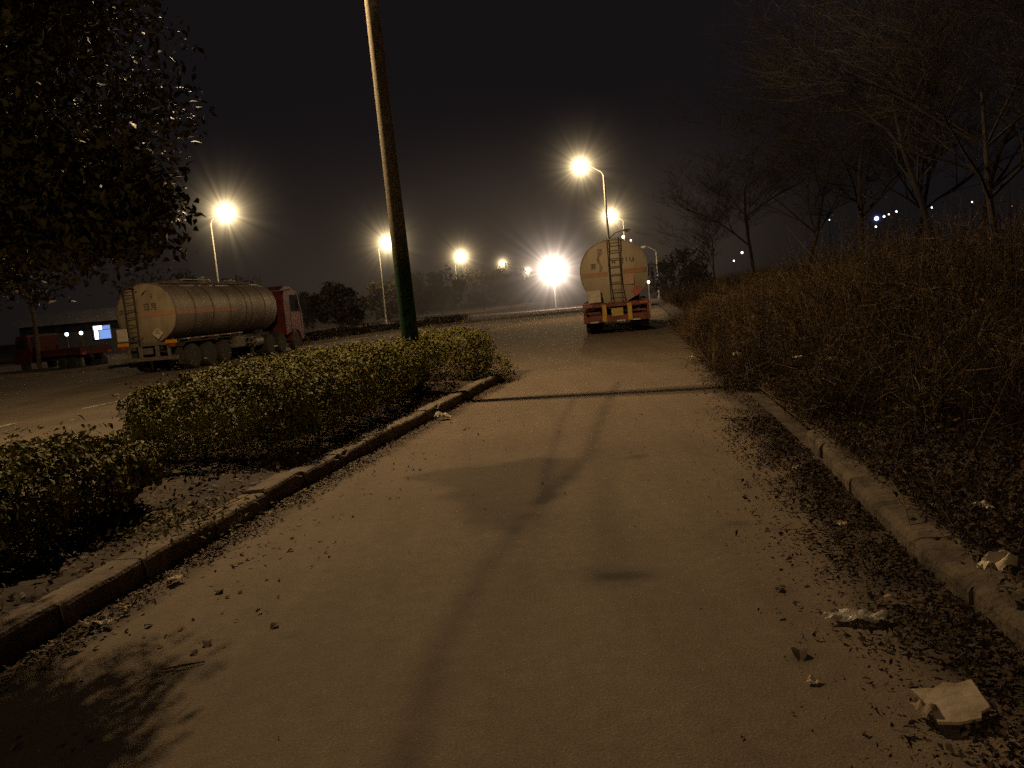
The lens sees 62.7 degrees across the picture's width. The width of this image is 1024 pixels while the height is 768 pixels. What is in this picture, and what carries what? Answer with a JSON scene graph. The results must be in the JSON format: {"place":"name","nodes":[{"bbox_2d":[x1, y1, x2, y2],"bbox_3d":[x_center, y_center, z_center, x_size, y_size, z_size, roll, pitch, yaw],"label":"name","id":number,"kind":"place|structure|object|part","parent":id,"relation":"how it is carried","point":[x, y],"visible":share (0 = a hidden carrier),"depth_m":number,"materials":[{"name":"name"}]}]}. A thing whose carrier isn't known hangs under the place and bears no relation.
{"place":"outdoors","nodes":[
{"label":"outdoors","id":0,"kind":"place"},
{"bbox_2d":[0,371,485,611],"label":"median soil","id":1,"kind":"structure","parent":0,"point":[28,585],"depth_m":7.33,"materials":[{"name":"brown soil"}]},
{"bbox_2d":[0,415,180,576],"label":"hedge","id":2,"kind":"object","parent":1,"relation":"on","point":[58,461],"visible":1,"depth_m":6.09,"materials":[{"name":"green plant"}]},
{"bbox_2d":[0,0,216,310],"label":"broadleaf tree","id":3,"kind":"object","parent":1,"relation":"on","point":[65,192],"visible":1,"depth_m":5.56,"materials":[{"name":"green plant"}]},
{"bbox_2d":[54,487,318,555],"bbox_3d":[-2.444,0.999,6.352,1.744,0.148,1.908,-1,7,35],"label":"ground cover","id":4,"kind":"object","parent":1,"relation":"on","point":[169,521],"visible":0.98,"depth_m":6.21,"materials":[{"name":"green plant"}]},
{"bbox_2d":[0,370,472,629],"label":"fallen leaves","id":5,"kind":"object","parent":1,"relation":"on","point":[16,582],"depth_m":7.67,"materials":[{"name":"brown plant"}]},
{"bbox_2d":[219,426,317,456],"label":"ground cover","id":6,"kind":"object","parent":1,"relation":"on","point":[269,445],"visible":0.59,"depth_m":9.08,"materials":[{"name":"green plant"}]},
{"bbox_2d":[110,330,461,464],"bbox_3d":[-2.789,-0.021,12.035,2.852,1.205,7.699,-4,6,10],"label":"hedge","id":7,"kind":"object","parent":1,"relation":"on","point":[296,383],"visible":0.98,"depth_m":9.37,"materials":[{"name":"green plant"}]},
{"bbox_2d":[364,0,424,391],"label":"utility pole","id":8,"kind":"object","parent":1,"relation":"on","point":[404,286],"visible":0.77,"depth_m":13.80,"materials":[{"name":"brown concrete"}]},
{"bbox_2d":[393,320,525,382],"bbox_3d":[-1.139,-0.569,16.986,2.790,1.498,2.474,-5,6,0],"label":"hedge","id":9,"kind":"object","parent":1,"relation":"on","point":[464,358],"visible":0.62,"depth_m":16.39,"materials":[{"name":"green plant"}]},
{"bbox_2d":[0,312,634,502],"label":"road","id":10,"kind":"structure","parent":0,"point":[48,402],"depth_m":25.14,"materials":[{"name":"grey asphalt"}]},
{"bbox_2d":[116,279,306,371],"bbox_3d":[-13.302,-2.969,38.663,3.040,3.738,12.642,-4,6,9],"label":"tanker truck","id":11,"kind":"object","parent":10,"relation":"on","point":[172,323],"visible":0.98,"depth_m":34.97,"materials":[{"name":"metal"}]},
{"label":"side window","id":12,"kind":"part","parent":11,"relation":"part of","materials":[{"name":"black glass"}]},
{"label":"door","id":13,"kind":"part","parent":11,"relation":"part of","materials":[{"name":"red paint"}]},
{"bbox_2d":[0,258,994,357],"bbox_3d":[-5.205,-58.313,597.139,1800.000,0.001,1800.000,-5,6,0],"label":"ground","id":14,"kind":"structure","parent":0,"point":[6,351],"depth_m":230.77,"materials":[{"name":"soil"}]},
{"bbox_2d":[0,373,501,669],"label":"kerb","id":15,"kind":"structure","parent":14,"relation":"on","point":[26,628],"depth_m":5.80,"materials":[{"name":"concrete"}]},
{"bbox_2d":[0,293,662,379],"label":"verge","id":16,"kind":"structure","parent":14,"relation":"on","point":[9,369],"depth_m":70.96,"materials":[{"name":"soil"}]},
{"bbox_2d":[0,111,100,370],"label":"broadleaf tree","id":17,"kind":"object","parent":16,"relation":"on","point":[36,339],"visible":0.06,"depth_m":43.56,"materials":[{"name":"green plant"}]},
{"bbox_2d":[13,333,111,370],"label":"flatbed truck","id":18,"kind":"object","parent":16,"relation":"on","point":[52,351],"visible":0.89,"depth_m":45.15,"materials":[{"name":"red metal"}]},
{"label":"side window","id":19,"kind":"part","parent":18,"relation":"part of","materials":[{"name":"black glass"}]},
{"bbox_2d":[10,307,138,354],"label":"workshop","id":20,"kind":"structure","parent":16,"relation":"on","point":[97,327],"depth_m":65.69,"materials":[{"name":"metal"}]},
{"bbox_2d":[92,324,111,339],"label":"window","id":21,"kind":"structure","parent":20,"relation":"in","point":[99,331],"depth_m":65.77,"materials":[{"name":"glass"}]},
{"bbox_2d":[117,264,205,298],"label":"roadside tree","id":22,"kind":"object","parent":16,"relation":"on","point":[178,276],"visible":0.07,"depth_m":83.28,"materials":[{"name":"green plant"}]},
{"bbox_2d":[197,210,230,282],"bbox_3d":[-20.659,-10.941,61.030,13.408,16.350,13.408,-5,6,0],"label":"street lamp","id":23,"kind":"object","parent":16,"relation":"on","point":[213,247],"visible":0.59,"depth_m":61.10,"materials":[{"name":"metal"}]},
{"bbox_2d":[219,275,264,286],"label":"roadside tree","id":24,"kind":"object","parent":16,"relation":"on","point":[243,279],"visible":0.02,"depth_m":97.86,"materials":[{"name":"green plant"}]},
{"bbox_2d":[298,291,333,330],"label":"roadside tree","id":25,"kind":"object","parent":16,"relation":"on","point":[311,319],"visible":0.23,"depth_m":93.80,"materials":[{"name":"green plant"}]},
{"bbox_2d":[305,281,367,328],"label":"roadside tree","id":26,"kind":"object","parent":16,"relation":"on","point":[338,311],"visible":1,"depth_m":76.83,"materials":[{"name":"green plant"}]},
{"bbox_2d":[287,315,470,343],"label":"hedge","id":27,"kind":"object","parent":16,"relation":"on","point":[346,331],"visible":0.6,"depth_m":59.34,"materials":[{"name":"green plant"}]},
{"bbox_2d":[370,241,390,322],"bbox_3d":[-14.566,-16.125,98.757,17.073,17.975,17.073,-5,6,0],"label":"street lamp","id":28,"kind":"object","parent":16,"relation":"on","point":[387,242],"visible":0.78,"depth_m":99.12,"materials":[{"name":"metal"}]},
{"bbox_2d":[357,276,417,321],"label":"roadside tree","id":29,"kind":"object","parent":16,"relation":"on","point":[373,304],"visible":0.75,"depth_m":103.88,"materials":[{"name":"green plant"}]},
{"bbox_2d":[385,269,441,317],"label":"roadside tree","id":30,"kind":"object","parent":16,"relation":"on","point":[424,299],"visible":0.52,"depth_m":119.42,"materials":[{"name":"green plant"}]},
{"bbox_2d":[415,265,468,314],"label":"roadside tree","id":31,"kind":"object","parent":16,"relation":"on","point":[443,298],"visible":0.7,"depth_m":133.15,"materials":[{"name":"green plant"}]},
{"bbox_2d":[450,255,461,312],"bbox_3d":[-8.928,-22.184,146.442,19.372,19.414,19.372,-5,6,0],"label":"street lamp","id":32,"kind":"object","parent":16,"relation":"on","point":[456,279],"visible":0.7,"depth_m":146.68,"materials":[{"name":"metal"}]},
{"bbox_2d":[549,268,556,308],"bbox_3d":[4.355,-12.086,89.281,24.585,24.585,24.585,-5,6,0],"label":"floodlight","id":33,"kind":"object","parent":16,"relation":"on","point":[553,270],"visible":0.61,"depth_m":89.37,"materials":[{"name":"metal"}]},
{"bbox_2d":[608,214,624,239],"bbox_3d":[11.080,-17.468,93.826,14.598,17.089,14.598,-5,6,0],"label":"street lamp","id":34,"kind":"object","parent":16,"relation":"on","point":[611,215],"visible":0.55,"depth_m":93.72,"materials":[{"name":"metal"}]},
{"bbox_2d":[641,246,659,297],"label":"street lamp","id":35,"kind":"object","parent":16,"relation":"on","point":[656,267],"visible":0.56,"depth_m":104.08,"materials":[{"name":"metal"}]},
{"bbox_2d":[454,266,512,309],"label":"roadside tree","id":36,"kind":"object","parent":14,"relation":"on","point":[495,282],"visible":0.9,"depth_m":147.04,"materials":[{"name":"green plant"}]},
{"bbox_2d":[485,263,534,307],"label":"roadside tree","id":37,"kind":"object","parent":14,"relation":"on","point":[518,284],"visible":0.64,"depth_m":158.62,"materials":[{"name":"green plant"}]},
{"bbox_2d":[329,305,710,384],"bbox_3d":[6.467,-3.739,47.482,15.254,0.001,59.966,-3,6,19],"label":"junction surface","id":38,"kind":"object","parent":14,"relation":"on","point":[564,341],"visible":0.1,"depth_m":27.10,"materials":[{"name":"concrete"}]},
{"bbox_2d":[574,163,630,238],"bbox_3d":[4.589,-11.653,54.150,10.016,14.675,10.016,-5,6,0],"label":"street lamp","id":39,"kind":"object","parent":38,"relation":"on","point":[579,165],"visible":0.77,"depth_m":54.10,"materials":[{"name":"metal"}]},
{"bbox_2d":[580,237,650,333],"bbox_3d":[4.587,-4.453,37.551,3.040,3.738,12.642,-4,6,7],"label":"tanker truck","id":40,"kind":"object","parent":38,"relation":"on","point":[613,274],"visible":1,"depth_m":31.53,"materials":[{"name":"metal"}]},
{"bbox_2d":[647,281,650,309],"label":"path lamp","id":41,"kind":"object","parent":38,"relation":"on","point":[648,282],"visible":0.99,"depth_m":59.70,"materials":[{"name":"metal"}]},
{"bbox_2d":[516,270,559,303],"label":"roadside tree","id":42,"kind":"object","parent":14,"relation":"on","point":[543,286],"visible":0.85,"depth_m":186.79,"materials":[{"name":"green plant"}]},
{"bbox_2d":[552,265,585,301],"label":"roadside tree","id":43,"kind":"object","parent":14,"relation":"on","point":[572,282],"visible":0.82,"depth_m":166.91,"materials":[{"name":"green plant"}]},
{"bbox_2d":[806,429,1023,654],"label":"kerb","id":44,"kind":"structure","parent":14,"relation":"on","point":[966,579],"depth_m":4.51,"materials":[{"name":"concrete"}]},
{"bbox_2d":[889,478,909,525],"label":"dead stem","id":45,"kind":"object","parent":44,"relation":"on","point":[903,503],"visible":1,"depth_m":4.98,"materials":[{"name":"brown plant"}]},
{"bbox_2d":[0,356,1023,767],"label":"service road","id":46,"kind":"structure","parent":0,"point":[512,612],"depth_m":4.24,"materials":[{"name":"concrete"}]},
{"bbox_2d":[158,661,204,677],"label":"twig","id":47,"kind":"object","parent":46,"relation":"on","point":[177,666],"visible":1,"depth_m":4.04,"materials":[{"name":"brown wood"}]},
{"bbox_2d":[189,649,197,655],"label":"fallen leaf","id":48,"kind":"object","parent":46,"relation":"on","point":[194,651],"visible":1,"depth_m":4.22,"materials":[{"name":"brown plant"}]},
{"bbox_2d":[202,639,211,647],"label":"fallen leaf","id":49,"kind":"object","parent":46,"relation":"on","point":[206,644],"visible":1,"depth_m":4.32,"materials":[{"name":"brown plant"}]},
{"bbox_2d":[0,383,520,753],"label":"fallen leaves","id":50,"kind":"object","parent":46,"relation":"on","point":[107,608],"visible":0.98,"depth_m":5.84,"materials":[{"name":"brown plant"}]},
{"bbox_2d":[63,638,84,647],"bbox_3d":[-2.306,1.357,4.414,0.105,0.030,0.073,-6,6,-9],"label":"paper scrap","id":51,"kind":"object","parent":50,"relation":"on","point":[69,643],"visible":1,"depth_m":4.40,"materials":[{"name":"paper"}]},
{"bbox_2d":[77,617,104,626],"bbox_3d":[-2.353,1.328,4.703,0.143,0.040,0.094,-3,6,23],"label":"paper scrap","id":52,"kind":"object","parent":50,"relation":"on","point":[90,620],"visible":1,"depth_m":4.69,"materials":[{"name":"white paper"}]},
{"bbox_2d":[104,619,113,623],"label":"paper scrap","id":53,"kind":"object","parent":50,"relation":"on","point":[107,621],"visible":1,"depth_m":4.70,"materials":[{"name":"white paper"}]},
{"bbox_2d":[167,571,184,581],"bbox_3d":[-2.172,1.242,5.421,0.095,0.033,0.144,-2,6,27],"label":"paper scrap","id":54,"kind":"object","parent":50,"relation":"on","point":[179,575],"visible":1,"depth_m":5.42,"materials":[{"name":"white paper"}]},
{"bbox_2d":[434,411,451,416],"bbox_3d":[-0.982,0.430,12.018,0.178,0.086,0.260,-10,7,-39],"label":"paper scrap","id":55,"kind":"object","parent":50,"relation":"on","point":[438,413],"visible":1,"depth_m":12.03,"materials":[{"name":"paper"}]},
{"bbox_2d":[79,355,835,738],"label":"fallen leaves","id":56,"kind":"object","parent":46,"relation":"on","point":[505,449],"depth_m":5.27,"materials":[{"name":"brown plant"}]},
{"bbox_2d":[791,647,807,660],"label":"fallen leaf","id":57,"kind":"object","parent":46,"relation":"on","point":[800,654],"visible":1,"depth_m":3.60,"materials":[{"name":"brown plant"}]},
{"bbox_2d":[807,675,820,682],"bbox_3d":[1.204,1.176,3.352,0.066,0.022,0.043,-4,6,14],"label":"paper scrap","id":58,"kind":"object","parent":46,"relation":"on","point":[811,678],"visible":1,"depth_m":3.35,"materials":[{"name":"white paper"}]},
{"bbox_2d":[668,354,1023,767],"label":"fallen leaves","id":59,"kind":"object","parent":46,"relation":"on","point":[926,611],"visible":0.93,"depth_m":4.31,"materials":[{"name":"brown plant"}]},
{"bbox_2d":[792,462,802,469],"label":"paper scrap","id":60,"kind":"object","parent":59,"relation":"on","point":[795,466],"visible":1,"depth_m":6.95,"materials":[{"name":"paper"}]},
{"bbox_2d":[836,520,845,524],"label":"paper scrap","id":61,"kind":"object","parent":59,"relation":"on","point":[839,522],"visible":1,"depth_m":5.32,"materials":[{"name":"white paper"}]},
{"bbox_2d":[882,594,899,598],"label":"paper scrap","id":62,"kind":"object","parent":59,"relation":"on","point":[891,595],"visible":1,"depth_m":4.06,"materials":[{"name":"paper"}]},
{"bbox_2d":[910,700,937,717],"bbox_3d":[1.496,1.147,3.012,0.103,0.052,0.148,-5,6,-2],"label":"paper scrap","id":63,"kind":"object","parent":59,"relation":"on","point":[928,709],"visible":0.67,"depth_m":2.98,"materials":[{"name":"paper"}]},
{"bbox_2d":[821,608,893,622],"bbox_3d":[1.602,1.069,3.904,0.313,0.043,0.132,-2,6,27],"label":"plastic bag","id":64,"kind":"object","parent":46,"relation":"on","point":[845,615],"visible":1,"depth_m":3.89,"materials":[{"name":"white plastic"}]},
{"bbox_2d":[910,679,989,724],"bbox_3d":[1.583,1.136,2.997,0.240,0.066,0.180,-6,6,-6],"label":"torn board","id":65,"kind":"object","parent":46,"relation":"on","point":[962,703],"visible":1,"depth_m":2.99,"materials":[{"name":"cardboard"}]},
{"bbox_2d":[0,0,1023,345],"label":"sky","id":66,"kind":"structure","parent":0,"point":[495,104],"materials":[{"name":"black"}]},
{"bbox_2d":[656,299,1023,577],"bbox_3d":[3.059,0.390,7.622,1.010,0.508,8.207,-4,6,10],"label":"dry grass","id":67,"kind":"structure","parent":0,"point":[968,491],"depth_m":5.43,"materials":[{"name":"brown plant"}]},
{"bbox_2d":[647,244,714,296],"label":"roadside tree","id":68,"kind":"object","parent":67,"relation":"on","point":[691,270],"visible":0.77,"depth_m":73.14,"materials":[{"name":"green plant"}]},
{"bbox_2d":[635,168,755,287],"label":"bare tree","id":69,"kind":"object","parent":67,"relation":"on","point":[698,233],"visible":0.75,"depth_m":51.45,"materials":[{"name":"brown plant"}]},
{"bbox_2d":[656,280,767,342],"bbox_3d":[5.216,-1.696,20.937,3.480,2.054,3.603,-1,7,36],"label":"dry shrub","id":70,"kind":"object","parent":67,"relation":"on","point":[701,319],"visible":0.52,"depth_m":20.73,"materials":[{"name":"brown plant"}]},
{"bbox_2d":[702,328,803,392],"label":"dry shrub","id":71,"kind":"object","parent":67,"relation":"on","point":[753,369],"visible":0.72,"depth_m":12.24,"materials":[{"name":"brown plant"}]},
{"bbox_2d":[698,265,820,319],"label":"dry shrub","id":72,"kind":"object","parent":67,"relation":"on","point":[757,289],"visible":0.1,"depth_m":21.73,"materials":[{"name":"brown plant"}]},
{"bbox_2d":[644,9,933,288],"bbox_3d":[11.430,-9.264,36.485,13.082,11.165,9.560,0,8,40],"label":"bare tree","id":73,"kind":"object","parent":67,"relation":"on","point":[746,221],"visible":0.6,"depth_m":37.27,"materials":[{"name":"brown plant"}]},
{"bbox_2d":[752,258,872,322],"bbox_3d":[7.274,-2.055,19.265,3.734,1.888,4.362,-4,6,13],"label":"dry shrub","id":74,"kind":"object","parent":67,"relation":"on","point":[805,288],"visible":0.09,"depth_m":18.75,"materials":[{"name":"brown plant"}]},
{"bbox_2d":[629,1,1015,261],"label":"bare tree","id":75,"kind":"object","parent":67,"relation":"on","point":[859,197],"visible":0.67,"depth_m":25.76,"materials":[{"name":"brown plant"}]},
{"bbox_2d":[729,296,931,430],"bbox_3d":[3.430,-0.116,8.617,2.560,1.612,2.243,-5,6,0],"label":"dry shrub","id":76,"kind":"object","parent":67,"relation":"on","point":[822,400],"visible":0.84,"depth_m":8.46,"materials":[{"name":"brown plant"}]},
{"bbox_2d":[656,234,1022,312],"bbox_3d":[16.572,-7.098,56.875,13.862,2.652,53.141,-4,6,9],"label":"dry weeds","id":77,"kind":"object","parent":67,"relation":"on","point":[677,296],"visible":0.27,"depth_m":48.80,"materials":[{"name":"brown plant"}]},
{"bbox_2d":[657,167,1023,569],"bbox_3d":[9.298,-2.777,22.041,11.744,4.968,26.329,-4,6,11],"label":"dry weeds","id":78,"kind":"object","parent":67,"relation":"on","point":[710,357],"visible":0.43,"depth_m":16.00,"materials":[{"name":"brown plant"}]},
{"bbox_2d":[736,325,788,352],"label":"broken branch","id":79,"kind":"object","parent":78,"relation":"in","point":[738,350],"visible":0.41,"depth_m":15.58,"materials":[{"name":"brown wood"}]},
{"bbox_2d":[680,0,1010,273],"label":"bare tree","id":80,"kind":"object","parent":67,"relation":"on","point":[819,214],"visible":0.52,"depth_m":28.75,"materials":[{"name":"brown plant"}]},
{"bbox_2d":[678,145,1023,555],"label":"dry grass","id":81,"kind":"structure","parent":67,"relation":"on","point":[888,348],"depth_m":11.37,"materials":[{"name":"brown plant"}]},
{"bbox_2d":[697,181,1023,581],"bbox_3d":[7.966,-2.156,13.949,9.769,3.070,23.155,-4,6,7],"label":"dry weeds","id":82,"kind":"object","parent":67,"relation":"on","point":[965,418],"visible":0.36,"depth_m":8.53,"materials":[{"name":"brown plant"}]},
{"bbox_2d":[711,0,1023,264],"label":"bare tree","id":83,"kind":"object","parent":67,"relation":"on","point":[914,180],"visible":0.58,"depth_m":20.82,"materials":[{"name":"brown plant"}]},
{"bbox_2d":[715,0,1023,266],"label":"bare tree","id":84,"kind":"object","parent":67,"relation":"on","point":[985,145],"visible":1,"depth_m":15.00,"materials":[{"name":"brown plant"}]},
{"bbox_2d":[756,226,1002,324],"bbox_3d":[7.467,-1.940,15.856,4.460,2.289,4.562,0,8,42],"label":"dry shrub","id":85,"kind":"object","parent":67,"relation":"on","point":[892,257],"visible":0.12,"depth_m":15.86,"materials":[{"name":"brown plant"}]},
{"bbox_2d":[755,338,1023,601],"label":"fallen leaves","id":86,"kind":"object","parent":67,"relation":"on","point":[919,476],"visible":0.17,"depth_m":5.80,"materials":[{"name":"brown plant"}]},
{"bbox_2d":[971,500,994,507],"bbox_3d":[2.530,0.639,4.514,0.087,0.036,0.133,-4,6,8],"label":"paper scrap","id":87,"kind":"object","parent":86,"relation":"on","point":[986,504],"visible":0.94,"depth_m":4.51,"materials":[{"name":"paper"}]},
{"bbox_2d":[976,550,1018,569],"bbox_3d":[2.158,0.781,3.740,0.221,0.074,0.151,-5,6,-2],"label":"paper scrap","id":88,"kind":"object","parent":86,"relation":"on","point":[1000,560],"visible":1,"depth_m":3.71,"materials":[{"name":"white paper"}]},
{"bbox_2d":[792,3,1023,251],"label":"bare tree","id":89,"kind":"object","parent":67,"relation":"on","point":[928,178],"visible":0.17,"depth_m":29.26,"materials":[{"name":"brown plant"}]},
{"bbox_2d":[803,263,1021,365],"bbox_3d":[5.129,-0.781,10.487,2.880,1.632,2.437,-5,6,0],"label":"dry shrub","id":90,"kind":"object","parent":67,"relation":"on","point":[899,327],"visible":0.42,"depth_m":10.40,"materials":[{"name":"brown plant"}]},
{"bbox_2d":[809,288,1023,442],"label":"dry shrub","id":91,"kind":"object","parent":67,"relation":"on","point":[944,367],"visible":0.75,"depth_m":6.95,"materials":[{"name":"brown plant"}]},
{"bbox_2d":[826,192,1023,329],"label":"dry shrub","id":92,"kind":"object","parent":67,"relation":"on","point":[978,254],"visible":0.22,"depth_m":12.85,"materials":[{"name":"brown plant"}]},
{"bbox_2d":[902,0,1023,253],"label":"bare tree","id":93,"kind":"object","parent":67,"relation":"on","point":[1000,179],"visible":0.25,"depth_m":24.61,"materials":[{"name":"brown plant"}]},
{"bbox_2d":[947,0,1023,117],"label":"bare tree","id":94,"kind":"object","parent":67,"relation":"on","point":[1002,25],"visible":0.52,"depth_m":20.39,"materials":[{"name":"brown plant"}]}
]}

